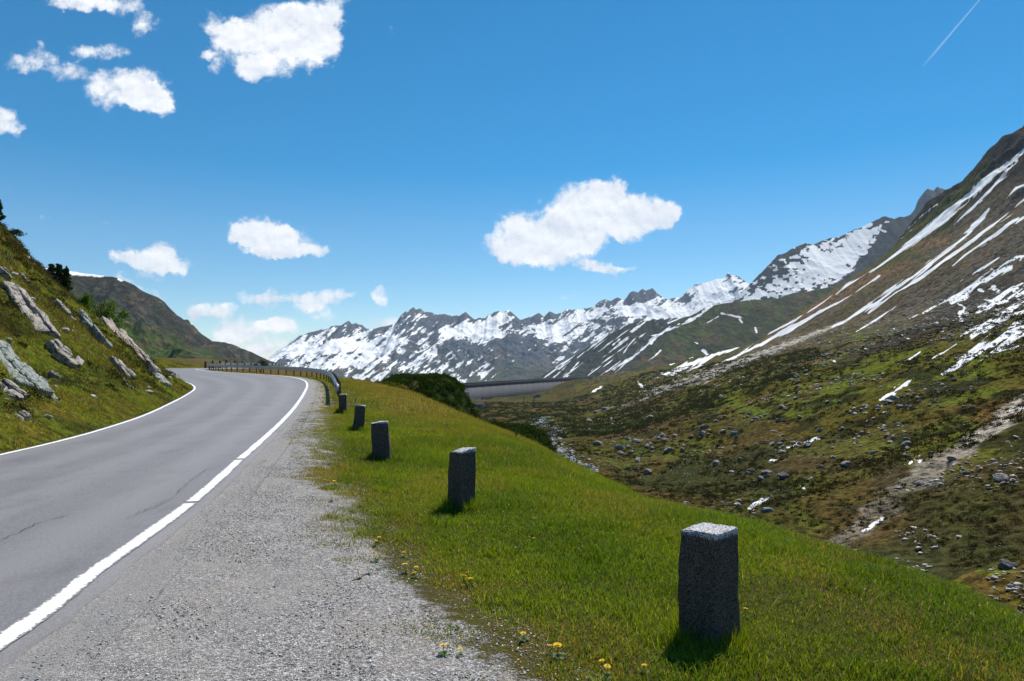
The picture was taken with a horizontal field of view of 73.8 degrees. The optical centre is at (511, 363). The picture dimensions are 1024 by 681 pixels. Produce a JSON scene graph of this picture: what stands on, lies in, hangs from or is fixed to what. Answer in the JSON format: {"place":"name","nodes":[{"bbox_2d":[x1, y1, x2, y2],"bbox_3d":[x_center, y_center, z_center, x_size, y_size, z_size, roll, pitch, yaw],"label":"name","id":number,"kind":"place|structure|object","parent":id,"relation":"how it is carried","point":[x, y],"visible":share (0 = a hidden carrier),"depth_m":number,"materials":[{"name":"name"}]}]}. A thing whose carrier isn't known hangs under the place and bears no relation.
{"place":"outdoors","nodes":[
{"label":"outdoors","id":0,"kind":"place"},
{"bbox_2d":[0,228,224,453],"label":"hillside","id":1,"kind":"structure","parent":0,"point":[42,341],"depth_m":22.20,"materials":[{"name":"green plant"}]},
{"bbox_2d":[0,199,5,219],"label":"mountain pine","id":2,"kind":"object","parent":1,"relation":"on","point":[2,216],"visible":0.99,"depth_m":50.85,"materials":[{"name":"green plant"}]},
{"bbox_2d":[0,266,12,279],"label":"rock outcrop","id":3,"kind":"object","parent":1,"relation":"on","point":[5,273],"visible":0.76,"depth_m":25.70,"materials":[{"name":"grey stone"}]},
{"bbox_2d":[0,379,26,400],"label":"rock outcrop","id":4,"kind":"object","parent":1,"relation":"on","point":[12,389],"visible":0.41,"depth_m":15.71,"materials":[{"name":"grey stone"}]},
{"bbox_2d":[9,228,26,236],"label":"mountain pine","id":5,"kind":"object","parent":1,"relation":"on","point":[16,232],"visible":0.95,"depth_m":50.85,"materials":[{"name":"green plant"}]},
{"bbox_2d":[14,412,29,420],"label":"rock outcrop","id":6,"kind":"object","parent":1,"relation":"on","point":[21,416],"visible":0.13,"depth_m":14.41,"materials":[{"name":"grey stone"}]},
{"bbox_2d":[20,271,28,280],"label":"rock outcrop","id":7,"kind":"object","parent":1,"relation":"on","point":[22,274],"visible":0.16,"depth_m":28.60,"materials":[{"name":"grey stone"}]},
{"bbox_2d":[0,280,60,338],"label":"rock outcrop","id":8,"kind":"object","parent":1,"relation":"on","point":[42,323],"visible":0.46,"depth_m":24.09,"materials":[{"name":"grey stone"}]},
{"bbox_2d":[0,339,62,403],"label":"rock outcrop","id":9,"kind":"object","parent":1,"relation":"on","point":[8,355],"visible":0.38,"depth_m":17.57,"materials":[{"name":"grey stone"}]},
{"bbox_2d":[45,264,55,275],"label":"mountain pine","id":10,"kind":"object","parent":1,"relation":"on","point":[51,268],"visible":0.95,"depth_m":51.96,"materials":[{"name":"green plant"}]},
{"bbox_2d":[47,369,59,378],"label":"rock outcrop","id":11,"kind":"object","parent":1,"relation":"on","point":[51,373],"visible":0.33,"depth_m":21.07,"materials":[{"name":"grey stone"}]},
{"bbox_2d":[45,339,62,350],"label":"rock outcrop","id":12,"kind":"object","parent":1,"relation":"on","point":[51,344],"visible":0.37,"depth_m":22.94,"materials":[{"name":"grey stone"}]},
{"bbox_2d":[53,263,63,281],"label":"mountain pine","id":13,"kind":"object","parent":1,"relation":"on","point":[59,271],"visible":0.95,"depth_m":52.09,"materials":[{"name":"green plant"}]},
{"bbox_2d":[54,299,75,320],"bbox_3d":[-19.007,-2.085,28.701,1.809,0.760,0.457,31,-21,33],"label":"rock outcrop","id":14,"kind":"object","parent":1,"relation":"on","point":[59,302],"visible":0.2,"depth_m":28.66,"materials":[{"name":"grey stone"}]},
{"bbox_2d":[60,266,72,290],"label":"mountain pine","id":15,"kind":"object","parent":1,"relation":"on","point":[66,282],"visible":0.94,"depth_m":52.24,"materials":[{"name":"green plant"}]},
{"bbox_2d":[50,345,83,367],"bbox_3d":[-15.211,-0.052,23.190,0.910,0.775,0.783,40,-1,-16],"label":"rock outcrop","id":16,"kind":"object","parent":1,"relation":"on","point":[63,355],"visible":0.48,"depth_m":22.89,"materials":[{"name":"grey stone"}]},
{"bbox_2d":[75,293,91,309],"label":"shrub","id":17,"kind":"object","parent":1,"relation":"on","point":[85,300],"visible":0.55,"depth_m":44.31,"materials":[{"name":"green plant"}]},
{"bbox_2d":[78,309,93,324],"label":"rock outcrop","id":18,"kind":"object","parent":1,"relation":"on","point":[82,312],"visible":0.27,"depth_m":32.48,"materials":[{"name":"grey stone"}]},
{"bbox_2d":[4,236,173,417],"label":"bank stones","id":19,"kind":"object","parent":1,"relation":"on","point":[65,330],"visible":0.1,"depth_m":25.95,"materials":[{"name":"grey stone"}]},
{"bbox_2d":[0,220,178,410],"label":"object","id":20,"kind":"object","parent":1,"relation":"on","point":[13,243],"visible":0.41,"depth_m":30.93,"materials":[{"name":"green plant"}]},
{"bbox_2d":[79,316,112,348],"bbox_3d":[-18.304,-1.191,29.848,2.664,0.882,0.870,29,-19,37],"label":"rock outcrop","id":21,"kind":"object","parent":1,"relation":"on","point":[100,337],"visible":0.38,"depth_m":29.34,"materials":[{"name":"grey stone"}]},
{"bbox_2d":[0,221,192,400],"bbox_3d":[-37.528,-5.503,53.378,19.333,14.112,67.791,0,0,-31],"label":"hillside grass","id":22,"kind":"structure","parent":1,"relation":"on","point":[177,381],"depth_m":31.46,"materials":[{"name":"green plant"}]},
{"bbox_2d":[81,294,117,321],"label":"shrub","id":23,"kind":"object","parent":1,"relation":"on","point":[101,312],"visible":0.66,"depth_m":45.34,"materials":[{"name":"green plant"}]},
{"bbox_2d":[102,309,129,329],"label":"shrub","id":24,"kind":"object","parent":1,"relation":"on","point":[123,313],"visible":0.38,"depth_m":45.77,"materials":[{"name":"green plant"}]},
{"bbox_2d":[109,356,136,378],"bbox_3d":[-15.907,0.353,27.651,1.614,0.758,0.485,34,-10,25],"label":"rock outcrop","id":25,"kind":"object","parent":1,"relation":"on","point":[120,365],"visible":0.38,"depth_m":27.59,"materials":[{"name":"grey stone"}]},
{"bbox_2d":[99,316,161,372],"bbox_3d":[-21.899,-0.964,38.710,14.403,1.177,2.101,18,-26,50],"label":"rock outcrop","id":26,"kind":"object","parent":1,"relation":"on","point":[111,324],"visible":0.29,"depth_m":37.62,"materials":[{"name":"grey stone"}]},
{"bbox_2d":[153,372,171,387],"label":"rock outcrop","id":27,"kind":"object","parent":1,"relation":"on","point":[164,380],"visible":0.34,"depth_m":32.72,"materials":[{"name":"grey stone"}]},
{"bbox_2d":[0,366,310,670],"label":"road","id":28,"kind":"structure","parent":0,"point":[216,423],"depth_m":9.01,"materials":[{"name":"grey asphalt"}]},
{"bbox_2d":[0,382,195,454],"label":"road edge line","id":29,"kind":"object","parent":28,"relation":"on","point":[194,387],"visible":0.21,"depth_m":16.96,"materials":[{"name":"white paint"}]},
{"bbox_2d":[0,368,307,650],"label":"road edge line","id":30,"kind":"object","parent":28,"relation":"on","point":[42,611],"visible":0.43,"depth_m":5.48,"materials":[{"name":"white paint"}]},
{"bbox_2d":[45,267,482,400],"bbox_3d":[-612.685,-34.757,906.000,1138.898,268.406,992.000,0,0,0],"label":"mountain","id":31,"kind":"structure","parent":0,"point":[155,326],"depth_m":1000.44,"materials":[{"name":"green plant"}]},
{"bbox_2d":[228,371,537,442],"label":"meadow grass","id":32,"kind":"structure","parent":0,"point":[358,384],"depth_m":34.39,"materials":[{"name":"green plant"}]},
{"bbox_2d":[267,272,748,382],"bbox_3d":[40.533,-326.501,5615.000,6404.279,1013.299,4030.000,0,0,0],"label":"snowy mountain range","id":33,"kind":"structure","parent":0,"point":[465,347],"depth_m":5124.05,"materials":[{"name":"white snow"}]},
{"bbox_2d":[0,357,1023,680],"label":"roadside ground","id":34,"kind":"structure","parent":0,"point":[134,645],"depth_m":4.63,"materials":[{"name":"grey gravel"}]},
{"bbox_2d":[253,360,267,372],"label":"round tree","id":35,"kind":"object","parent":34,"relation":"on","point":[261,362],"visible":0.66,"depth_m":100.74,"materials":[{"name":"green plant"}]},
{"bbox_2d":[207,363,340,400],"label":"guardrail","id":36,"kind":"object","parent":34,"relation":"on","point":[335,381],"visible":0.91,"depth_m":64.92,"materials":[{"name":"metal"}]},
{"bbox_2d":[22,412,601,680],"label":"gravel chippings","id":37,"kind":"object","parent":34,"relation":"on","point":[372,561],"visible":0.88,"depth_m":4.81,"materials":[{"name":"gravel"}]},
{"bbox_2d":[333,407,350,413],"bbox_3d":[-5.660,1.562,22.780,0.623,0.263,0.625,0,0,0],"label":"tall grass tuft","id":38,"kind":"object","parent":34,"relation":"on","point":[340,411],"visible":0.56,"depth_m":22.62,"materials":[{"name":"green plant"}]},
{"bbox_2d":[339,394,347,411],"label":"kerb stone","id":39,"kind":"object","parent":34,"relation":"on","point":[343,402],"visible":0.66,"depth_m":22.68,"materials":[{"name":"grey stone"}]},
{"bbox_2d":[345,423,368,431],"bbox_3d":[-3.858,1.573,16.995,0.667,0.266,0.675,0,0,0],"label":"tall grass tuft","id":40,"kind":"object","parent":34,"relation":"on","point":[352,427],"visible":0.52,"depth_m":16.85,"materials":[{"name":"green plant"}]},
{"bbox_2d":[352,404,365,429],"bbox_3d":[-3.817,1.410,17.000,0.288,0.792,0.231,5,0,-14],"label":"kerb stone","id":41,"kind":"object","parent":34,"relation":"on","point":[359,416],"visible":0.65,"depth_m":16.90,"materials":[{"name":"grey stone"}]},
{"bbox_2d":[371,421,390,459],"bbox_3d":[-2.370,1.458,12.351,0.334,0.832,0.233,-3,0,-8],"label":"kerb stone","id":42,"kind":"object","parent":34,"relation":"on","point":[380,439],"visible":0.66,"depth_m":12.25,"materials":[{"name":"grey stone"}]},
{"bbox_2d":[365,450,401,463],"bbox_3d":[-2.342,1.647,12.380,0.692,0.286,0.667,0,0,-33],"label":"tall grass tuft","id":43,"kind":"object","parent":34,"relation":"on","point":[370,455],"visible":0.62,"depth_m":12.20,"materials":[{"name":"green plant"}]},
{"bbox_2d":[438,643,451,656],"bbox_3d":[-0.387,1.633,3.888,0.082,0.070,0.086,0,0,21],"label":"dandelion","id":44,"kind":"object","parent":34,"relation":"on","point":[443,652],"visible":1,"depth_m":3.89,"materials":[{"name":"plant"}]},
{"bbox_2d":[433,490,487,514],"bbox_3d":[-0.608,1.609,8.104,0.703,0.266,0.693,0,0,0],"label":"tall grass tuft","id":45,"kind":"object","parent":34,"relation":"on","point":[445,503],"visible":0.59,"depth_m":7.95,"materials":[{"name":"green plant"}]},
{"bbox_2d":[456,648,464,657],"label":"dandelion","id":46,"kind":"object","parent":34,"relation":"on","point":[460,655],"visible":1,"depth_m":3.88,"materials":[{"name":"green plant"}]},
{"bbox_2d":[447,448,475,510],"bbox_3d":[-0.594,1.427,8.084,0.262,0.868,0.270,0,0,-42],"label":"bollard","id":47,"kind":"object","parent":34,"relation":"on","point":[461,476],"visible":0.76,"depth_m":8.00,"materials":[{"name":"grey stone"}]},
{"bbox_2d":[271,406,708,509],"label":"meadow grass","id":48,"kind":"structure","parent":34,"relation":"on","point":[479,436],"depth_m":14.29,"materials":[{"name":"green plant"}]},
{"bbox_2d":[518,631,528,642],"bbox_3d":[0.069,1.659,4.150,0.077,0.062,0.072,0,0,16],"label":"dandelion","id":49,"kind":"object","parent":34,"relation":"on","point":[522,638],"visible":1,"depth_m":4.15,"materials":[{"name":"green plant"}]},
{"bbox_2d":[550,642,565,660],"bbox_3d":[0.268,1.659,3.929,0.094,0.100,0.089,0,0,9],"label":"dandelion","id":50,"kind":"object","parent":34,"relation":"on","point":[557,645],"visible":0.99,"depth_m":3.93,"materials":[{"name":"plant"}]},
{"bbox_2d":[601,664,612,680],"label":"dandelion","id":51,"kind":"object","parent":34,"relation":"on","point":[607,666],"visible":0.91,"depth_m":3.74,"materials":[{"name":"plant"}]},
{"bbox_2d":[639,663,648,673],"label":"dandelion","id":52,"kind":"object","parent":34,"relation":"on","point":[644,664],"visible":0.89,"depth_m":3.87,"materials":[{"name":"plant"}]},
{"bbox_2d":[327,386,1023,680],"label":"grass stalks","id":53,"kind":"object","parent":34,"relation":"on","point":[628,554],"depth_m":6.46,"materials":[{"name":"green plant"}]},
{"bbox_2d":[348,395,1014,614],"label":"meadow flowers","id":54,"kind":"object","parent":34,"relation":"on","point":[511,460],"visible":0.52,"depth_m":15.14,"materials":[{"name":"plant"}]},
{"bbox_2d":[679,523,740,646],"bbox_3d":[1.268,1.501,4.400,0.302,0.904,0.305,0,0,-40],"label":"kerb stone","id":55,"kind":"object","parent":34,"relation":"on","point":[708,573],"visible":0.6,"depth_m":4.30,"materials":[{"name":"grey stone"}]},
{"bbox_2d":[658,604,763,657],"bbox_3d":[1.281,1.678,4.410,0.686,0.270,0.716,0,0,23],"label":"tall grass tuft","id":56,"kind":"object","parent":34,"relation":"on","point":[738,641],"visible":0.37,"depth_m":4.27,"materials":[{"name":"green plant"}]},
{"bbox_2d":[0,0,1023,358],"label":"sky","id":57,"kind":"structure","parent":0,"point":[273,173],"materials":[{"name":"blue"}]},
{"bbox_2d":[535,416,593,470],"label":"stream water","id":58,"kind":"structure","parent":0,"point":[561,449],"depth_m":195.38,"materials":[{"name":"grey liquid"}]},
{"bbox_2d":[228,300,1023,611],"bbox_3d":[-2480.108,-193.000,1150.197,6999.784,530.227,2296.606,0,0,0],"label":"valley ground","id":59,"kind":"structure","parent":0,"point":[892,547],"depth_m":129.94,"materials":[{"name":"green plant"}]},
{"bbox_2d":[361,371,557,452],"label":"knoll scrub","id":60,"kind":"object","parent":59,"relation":"on","point":[412,378],"visible":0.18,"depth_m":60.98,"materials":[{"name":"green plant"}]},
{"bbox_2d":[472,402,483,407],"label":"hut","id":61,"kind":"object","parent":59,"relation":"on","point":[479,404],"visible":0.51,"depth_m":597.79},
{"bbox_2d":[461,376,592,399],"bbox_3d":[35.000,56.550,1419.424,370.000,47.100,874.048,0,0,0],"label":"dam","id":62,"kind":"structure","parent":59,"relation":"on","point":[490,389],"depth_m":1372.39,"materials":[{"name":"concrete"}]},
{"bbox_2d":[449,405,633,490],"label":"bank scrub","id":63,"kind":"object","parent":59,"relation":"on","point":[536,436],"depth_m":58.02,"materials":[{"name":"green plant"}]},
{"bbox_2d":[530,416,599,471],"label":"stream stones","id":64,"kind":"object","parent":59,"relation":"on","point":[571,451],"visible":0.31,"depth_m":203.41,"materials":[{"name":"grey stone"}]},
{"bbox_2d":[593,441,602,444],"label":"boulder","id":65,"kind":"object","parent":59,"relation":"on","point":[597,442],"visible":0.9,"depth_m":219.29,"materials":[{"name":"grey stone"}]},
{"bbox_2d":[614,444,624,449],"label":"boulder","id":66,"kind":"object","parent":59,"relation":"on","point":[618,446],"visible":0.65,"depth_m":209.45,"materials":[{"name":"grey stone"}]},
{"bbox_2d":[631,439,641,442],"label":"boulder","id":67,"kind":"object","parent":59,"relation":"on","point":[636,441],"visible":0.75,"depth_m":221.94,"materials":[{"name":"grey stone"}]},
{"bbox_2d":[470,346,822,438],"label":"alder thicket","id":68,"kind":"object","parent":59,"relation":"on","point":[638,414],"visible":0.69,"depth_m":368.57,"materials":[{"name":"green plant"}]},
{"bbox_2d":[643,468,652,473],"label":"boulder","id":69,"kind":"object","parent":59,"relation":"on","point":[648,471],"visible":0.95,"depth_m":159.72,"materials":[{"name":"grey stone"}]},
{"bbox_2d":[664,447,671,452],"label":"boulder","id":70,"kind":"object","parent":59,"relation":"on","point":[667,449],"visible":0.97,"depth_m":186.19,"materials":[{"name":"grey stone"}]},
{"bbox_2d":[699,424,708,427],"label":"boulder","id":71,"kind":"object","parent":59,"relation":"on","point":[704,426],"visible":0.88,"depth_m":204.39,"materials":[{"name":"grey stone"}]},
{"bbox_2d":[712,460,719,465],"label":"boulder","id":72,"kind":"object","parent":59,"relation":"on","point":[715,462],"visible":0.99,"depth_m":150.33,"materials":[{"name":"grey stone"}]},
{"bbox_2d":[730,431,738,435],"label":"boulder","id":73,"kind":"object","parent":59,"relation":"on","point":[733,432],"visible":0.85,"depth_m":177.87,"materials":[{"name":"grey stone"}]},
{"bbox_2d":[508,299,1023,509],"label":"heath shrubs","id":74,"kind":"object","parent":59,"relation":"on","point":[963,442],"visible":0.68,"depth_m":154.63,"materials":[{"name":"green plant"}]},
{"bbox_2d":[760,507,772,512],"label":"boulder","id":75,"kind":"object","parent":59,"relation":"on","point":[765,509],"visible":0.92,"depth_m":96.35,"materials":[{"name":"grey stone"}]},
{"bbox_2d":[513,291,1023,610],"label":"stones","id":76,"kind":"object","parent":59,"relation":"on","point":[824,408],"visible":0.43,"depth_m":176.18,"materials":[{"name":"grey stone"}]},
{"bbox_2d":[779,472,789,479],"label":"boulder","id":77,"kind":"object","parent":59,"relation":"on","point":[782,475],"visible":0.84,"depth_m":118.13,"materials":[{"name":"grey stone"}]},
{"bbox_2d":[587,229,1023,613],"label":"rubble","id":78,"kind":"object","parent":59,"relation":"on","point":[1016,585],"visible":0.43,"depth_m":168.35,"materials":[{"name":"stone"}]},
{"bbox_2d":[802,441,810,446],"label":"boulder","id":79,"kind":"object","parent":59,"relation":"on","point":[807,444],"visible":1,"depth_m":139.33,"materials":[{"name":"grey stone"}]},
{"bbox_2d":[656,390,1023,611],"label":"heath shrubs","id":80,"kind":"object","parent":59,"relation":"on","point":[836,528],"visible":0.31,"depth_m":85.14,"materials":[{"name":"green plant"}]},
{"bbox_2d":[840,461,851,466],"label":"boulder","id":81,"kind":"object","parent":59,"relation":"on","point":[845,463],"visible":0.91,"depth_m":111.64,"materials":[{"name":"grey stone"}]},
{"bbox_2d":[885,395,896,399],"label":"boulder","id":82,"kind":"object","parent":59,"relation":"on","point":[893,397],"visible":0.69,"depth_m":150.47,"materials":[{"name":"grey stone"}]},
{"bbox_2d":[900,441,910,446],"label":"boulder","id":83,"kind":"object","parent":59,"relation":"on","point":[904,443],"visible":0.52,"depth_m":112.87,"materials":[{"name":"grey stone"}]},
{"bbox_2d":[915,480,926,484],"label":"boulder","id":84,"kind":"object","parent":59,"relation":"on","point":[918,482],"visible":0.96,"depth_m":90.12,"materials":[{"name":"grey stone"}]},
{"bbox_2d":[947,456,956,460],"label":"boulder","id":85,"kind":"object","parent":59,"relation":"on","point":[950,458],"visible":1,"depth_m":95.36,"materials":[{"name":"grey stone"}]},
{"bbox_2d":[993,473,1008,481],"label":"boulder","id":86,"kind":"object","parent":59,"relation":"on","point":[1001,477],"visible":0.99,"depth_m":80.47,"materials":[{"name":"grey stone"}]},
{"bbox_2d":[997,559,1019,569],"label":"boulder","id":87,"kind":"object","parent":59,"relation":"on","point":[1003,564],"visible":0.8,"depth_m":58.80,"materials":[{"name":"grey stone"}]},
{"bbox_2d":[284,465,1023,680],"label":"meadow grass","id":88,"kind":"structure","parent":0,"point":[602,512],"depth_m":5.63,"materials":[{"name":"green plant"}]},
{"bbox_2d":[534,285,838,378],"bbox_3d":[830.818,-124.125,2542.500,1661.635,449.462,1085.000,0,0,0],"label":"olive spur","id":89,"kind":"structure","parent":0,"point":[639,345],"depth_m":2510.98,"materials":[{"name":"green plant"}]},
{"bbox_2d":[550,126,1023,409],"bbox_3d":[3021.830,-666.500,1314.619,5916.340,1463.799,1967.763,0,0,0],"label":"mountain slope","id":90,"kind":"structure","parent":0,"point":[964,230],"depth_m":829.51,"materials":[{"name":"green plant"}]},
{"bbox_2d":[733,215,916,301],"bbox_3d":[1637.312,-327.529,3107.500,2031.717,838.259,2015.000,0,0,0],"label":"snowy shoulder","id":91,"kind":"object","parent":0,"point":[826,263],"visible":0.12,"depth_m":3216.37},
{"bbox_2d":[910,187,944,214],"bbox_3d":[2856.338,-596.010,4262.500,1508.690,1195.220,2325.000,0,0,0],"label":"distant peak","id":92,"kind":"structure","parent":0,"point":[928,194],"depth_m":4569.74,"materials":[{"name":"grey stone"}]}
]}

